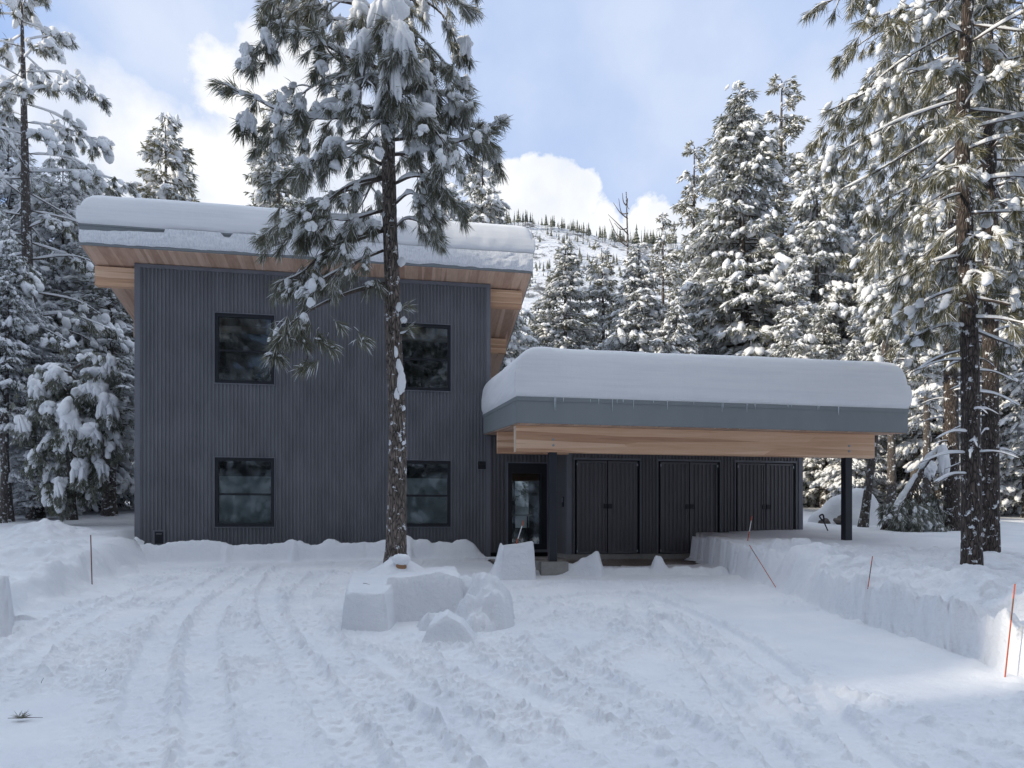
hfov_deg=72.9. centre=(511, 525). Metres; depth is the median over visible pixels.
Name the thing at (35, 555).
snow bank
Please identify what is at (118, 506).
fir tree
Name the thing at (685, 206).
fir tree
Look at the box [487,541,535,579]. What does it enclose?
snow block
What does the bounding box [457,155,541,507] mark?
fir tree
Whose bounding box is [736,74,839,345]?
fir tree
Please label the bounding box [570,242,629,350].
fir tree
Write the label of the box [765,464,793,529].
storage door
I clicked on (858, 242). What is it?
fir tree
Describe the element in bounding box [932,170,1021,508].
fir tree
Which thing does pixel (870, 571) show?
driveway stake
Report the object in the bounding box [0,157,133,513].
fir tree
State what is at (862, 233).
fir tree
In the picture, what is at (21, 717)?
pine sprig
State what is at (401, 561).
tree stump
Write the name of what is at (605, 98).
sky
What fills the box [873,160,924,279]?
fir tree
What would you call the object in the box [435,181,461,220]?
fir tree
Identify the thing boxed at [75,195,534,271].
roof snow
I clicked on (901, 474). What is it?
fir tree
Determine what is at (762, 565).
driveway stake
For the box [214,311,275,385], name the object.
window
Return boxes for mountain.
[505,222,756,352]
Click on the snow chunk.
(447, 625)
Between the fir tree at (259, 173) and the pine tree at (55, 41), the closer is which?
the pine tree at (55, 41)
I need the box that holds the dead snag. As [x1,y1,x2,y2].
[609,192,629,346]
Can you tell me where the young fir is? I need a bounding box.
[7,351,133,520]
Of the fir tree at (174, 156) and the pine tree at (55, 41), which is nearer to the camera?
the pine tree at (55, 41)
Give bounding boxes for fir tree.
[0,138,101,509]
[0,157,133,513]
[0,178,35,521]
[0,219,42,522]
[0,297,96,519]
[49,246,133,516]
[54,182,133,511]
[117,394,133,507]
[126,112,199,473]
[241,89,305,208]
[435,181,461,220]
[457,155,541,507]
[525,299,554,347]
[530,241,603,349]
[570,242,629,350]
[597,242,672,352]
[640,212,683,352]
[651,141,736,334]
[655,296,698,353]
[671,80,828,506]
[698,309,735,349]
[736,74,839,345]
[736,314,770,343]
[758,222,840,488]
[767,249,828,359]
[768,149,860,503]
[803,300,859,507]
[809,340,897,505]
[813,157,874,331]
[828,277,921,499]
[830,272,851,338]
[837,229,883,344]
[841,197,892,491]
[860,219,942,504]
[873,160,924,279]
[876,435,921,500]
[877,342,981,516]
[885,182,959,494]
[887,42,976,229]
[893,196,980,498]
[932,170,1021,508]
[940,263,1023,508]
[941,18,1023,506]
[999,236,1023,517]
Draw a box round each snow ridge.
[140,535,495,563]
[535,551,728,576]
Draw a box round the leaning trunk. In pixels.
[857,271,931,526]
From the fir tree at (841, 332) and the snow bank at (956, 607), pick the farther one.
the fir tree at (841, 332)
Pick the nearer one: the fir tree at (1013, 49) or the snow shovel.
the snow shovel
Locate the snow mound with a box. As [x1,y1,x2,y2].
[341,553,462,631]
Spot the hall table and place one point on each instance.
(527, 515)
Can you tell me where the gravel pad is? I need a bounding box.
[490,556,698,566]
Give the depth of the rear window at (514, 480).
19.50 m
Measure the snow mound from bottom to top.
0.816 m
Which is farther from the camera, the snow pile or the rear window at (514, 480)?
the rear window at (514, 480)
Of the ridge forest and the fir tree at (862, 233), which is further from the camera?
the ridge forest
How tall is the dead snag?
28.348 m
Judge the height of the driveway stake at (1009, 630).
0.863 m
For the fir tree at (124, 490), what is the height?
12.331 m
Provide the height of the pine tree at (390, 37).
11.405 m
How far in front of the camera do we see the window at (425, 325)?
15.65 m
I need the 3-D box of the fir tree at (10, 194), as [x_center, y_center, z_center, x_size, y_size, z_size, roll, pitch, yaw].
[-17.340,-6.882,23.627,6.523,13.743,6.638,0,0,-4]
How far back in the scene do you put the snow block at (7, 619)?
7.24 m
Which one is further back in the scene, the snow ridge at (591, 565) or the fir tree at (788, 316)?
the fir tree at (788, 316)
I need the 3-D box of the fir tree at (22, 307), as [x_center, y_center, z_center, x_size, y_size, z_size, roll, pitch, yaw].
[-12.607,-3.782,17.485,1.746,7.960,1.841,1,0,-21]
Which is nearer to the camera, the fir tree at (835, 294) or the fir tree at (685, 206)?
the fir tree at (835, 294)
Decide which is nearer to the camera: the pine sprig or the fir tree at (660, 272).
the pine sprig
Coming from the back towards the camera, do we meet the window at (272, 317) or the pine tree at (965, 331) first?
the window at (272, 317)
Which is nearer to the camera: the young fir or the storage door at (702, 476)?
the storage door at (702, 476)
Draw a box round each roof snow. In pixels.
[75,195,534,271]
[481,347,911,414]
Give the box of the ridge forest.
[454,209,737,350]
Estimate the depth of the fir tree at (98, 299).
21.52 m
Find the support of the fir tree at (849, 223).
on the snow ground
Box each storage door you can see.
[576,461,607,553]
[607,461,637,553]
[660,462,689,552]
[689,462,717,552]
[737,463,765,530]
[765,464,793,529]
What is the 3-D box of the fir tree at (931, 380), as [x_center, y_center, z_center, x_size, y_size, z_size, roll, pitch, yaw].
[11.581,-4.399,18.923,2.256,9.258,2.378,0,0,-16]
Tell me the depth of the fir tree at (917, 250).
21.87 m
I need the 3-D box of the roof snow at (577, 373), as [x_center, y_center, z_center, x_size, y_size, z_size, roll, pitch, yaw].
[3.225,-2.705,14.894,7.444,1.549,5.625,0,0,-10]
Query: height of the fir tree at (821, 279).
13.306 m
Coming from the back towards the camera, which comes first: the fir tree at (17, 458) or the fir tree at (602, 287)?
the fir tree at (602, 287)
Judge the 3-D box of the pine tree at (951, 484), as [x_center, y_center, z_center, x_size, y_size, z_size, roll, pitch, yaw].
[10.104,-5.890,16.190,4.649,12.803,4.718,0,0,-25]
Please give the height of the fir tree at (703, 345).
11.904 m
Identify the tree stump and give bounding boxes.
[392,554,409,568]
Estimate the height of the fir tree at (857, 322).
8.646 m
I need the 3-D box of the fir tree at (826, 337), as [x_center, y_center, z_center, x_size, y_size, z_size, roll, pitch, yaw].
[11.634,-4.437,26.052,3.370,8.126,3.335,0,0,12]
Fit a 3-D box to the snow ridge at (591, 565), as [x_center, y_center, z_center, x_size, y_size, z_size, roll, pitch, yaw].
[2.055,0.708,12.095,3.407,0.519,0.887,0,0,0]
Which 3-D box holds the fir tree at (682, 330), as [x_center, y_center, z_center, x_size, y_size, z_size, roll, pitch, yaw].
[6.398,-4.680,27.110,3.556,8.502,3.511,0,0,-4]
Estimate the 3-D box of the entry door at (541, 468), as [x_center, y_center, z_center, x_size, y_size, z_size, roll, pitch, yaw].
[0.357,-0.420,15.998,0.977,2.080,0.130,0,0,-10]
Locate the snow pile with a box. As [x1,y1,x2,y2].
[416,572,514,632]
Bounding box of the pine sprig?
[8,710,42,718]
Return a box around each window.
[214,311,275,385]
[214,456,275,527]
[401,322,451,391]
[406,459,451,527]
[514,480,529,528]
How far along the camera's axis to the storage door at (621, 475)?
14.95 m
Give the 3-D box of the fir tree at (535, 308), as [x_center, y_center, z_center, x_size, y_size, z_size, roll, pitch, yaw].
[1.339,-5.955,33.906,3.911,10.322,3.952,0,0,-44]
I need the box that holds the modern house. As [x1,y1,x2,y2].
[78,223,908,575]
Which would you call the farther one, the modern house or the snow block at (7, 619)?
the modern house
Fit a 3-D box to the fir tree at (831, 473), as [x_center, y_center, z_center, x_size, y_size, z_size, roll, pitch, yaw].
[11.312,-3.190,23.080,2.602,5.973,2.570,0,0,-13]
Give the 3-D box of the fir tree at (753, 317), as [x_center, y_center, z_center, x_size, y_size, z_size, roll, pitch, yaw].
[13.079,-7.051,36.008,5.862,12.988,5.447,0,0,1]
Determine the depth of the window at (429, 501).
15.68 m
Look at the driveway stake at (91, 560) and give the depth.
10.39 m
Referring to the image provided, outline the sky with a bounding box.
[0,0,1023,250]
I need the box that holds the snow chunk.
[421,609,476,643]
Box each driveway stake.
[90,535,92,584]
[749,545,775,586]
[867,556,872,588]
[1004,584,1015,676]
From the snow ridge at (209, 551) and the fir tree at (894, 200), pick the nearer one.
the snow ridge at (209, 551)
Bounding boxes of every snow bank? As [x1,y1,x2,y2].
[0,518,154,620]
[684,536,1023,677]
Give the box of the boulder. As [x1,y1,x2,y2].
[807,488,881,525]
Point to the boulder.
(830, 509)
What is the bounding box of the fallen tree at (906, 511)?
[874,442,951,531]
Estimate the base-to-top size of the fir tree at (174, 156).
17.542 m
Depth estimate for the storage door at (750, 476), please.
15.46 m
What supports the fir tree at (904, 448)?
on the snow ground
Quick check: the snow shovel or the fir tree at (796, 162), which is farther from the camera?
the fir tree at (796, 162)
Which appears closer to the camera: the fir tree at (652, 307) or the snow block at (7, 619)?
the snow block at (7, 619)
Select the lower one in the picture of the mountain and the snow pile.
the snow pile
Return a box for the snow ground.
[0,501,1023,767]
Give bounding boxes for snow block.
[0,574,14,636]
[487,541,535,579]
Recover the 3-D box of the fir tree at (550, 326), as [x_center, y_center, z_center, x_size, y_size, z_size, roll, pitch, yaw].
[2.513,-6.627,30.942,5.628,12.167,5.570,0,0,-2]
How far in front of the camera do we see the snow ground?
5.61 m
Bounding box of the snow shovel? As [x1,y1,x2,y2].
[819,514,827,530]
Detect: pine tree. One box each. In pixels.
[0,0,141,517]
[203,0,513,562]
[799,0,1023,565]
[826,0,1023,552]
[835,0,1023,530]
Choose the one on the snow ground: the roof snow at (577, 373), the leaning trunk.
the leaning trunk
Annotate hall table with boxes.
[512,514,531,541]
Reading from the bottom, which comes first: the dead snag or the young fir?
the young fir
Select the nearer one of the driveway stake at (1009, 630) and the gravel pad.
the driveway stake at (1009, 630)
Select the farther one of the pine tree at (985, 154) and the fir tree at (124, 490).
the fir tree at (124, 490)
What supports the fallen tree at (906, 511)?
on the snow ground
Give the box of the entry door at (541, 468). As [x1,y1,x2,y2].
[507,462,547,551]
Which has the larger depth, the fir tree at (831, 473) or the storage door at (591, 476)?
the fir tree at (831, 473)
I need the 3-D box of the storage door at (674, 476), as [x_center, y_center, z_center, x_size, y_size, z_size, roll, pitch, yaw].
[3.547,-0.387,15.145,0.669,1.985,0.080,0,0,-10]
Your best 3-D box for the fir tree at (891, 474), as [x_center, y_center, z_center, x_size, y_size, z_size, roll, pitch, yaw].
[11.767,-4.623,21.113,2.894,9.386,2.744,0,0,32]
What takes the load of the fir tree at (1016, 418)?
on the snow ground
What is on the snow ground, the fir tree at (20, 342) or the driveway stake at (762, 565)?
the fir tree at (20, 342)
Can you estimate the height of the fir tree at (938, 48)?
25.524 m
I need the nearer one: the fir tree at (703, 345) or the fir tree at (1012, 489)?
the fir tree at (1012, 489)
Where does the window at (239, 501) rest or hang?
in the modern house
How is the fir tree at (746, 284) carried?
on the snow ground
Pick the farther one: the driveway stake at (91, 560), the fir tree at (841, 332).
the fir tree at (841, 332)

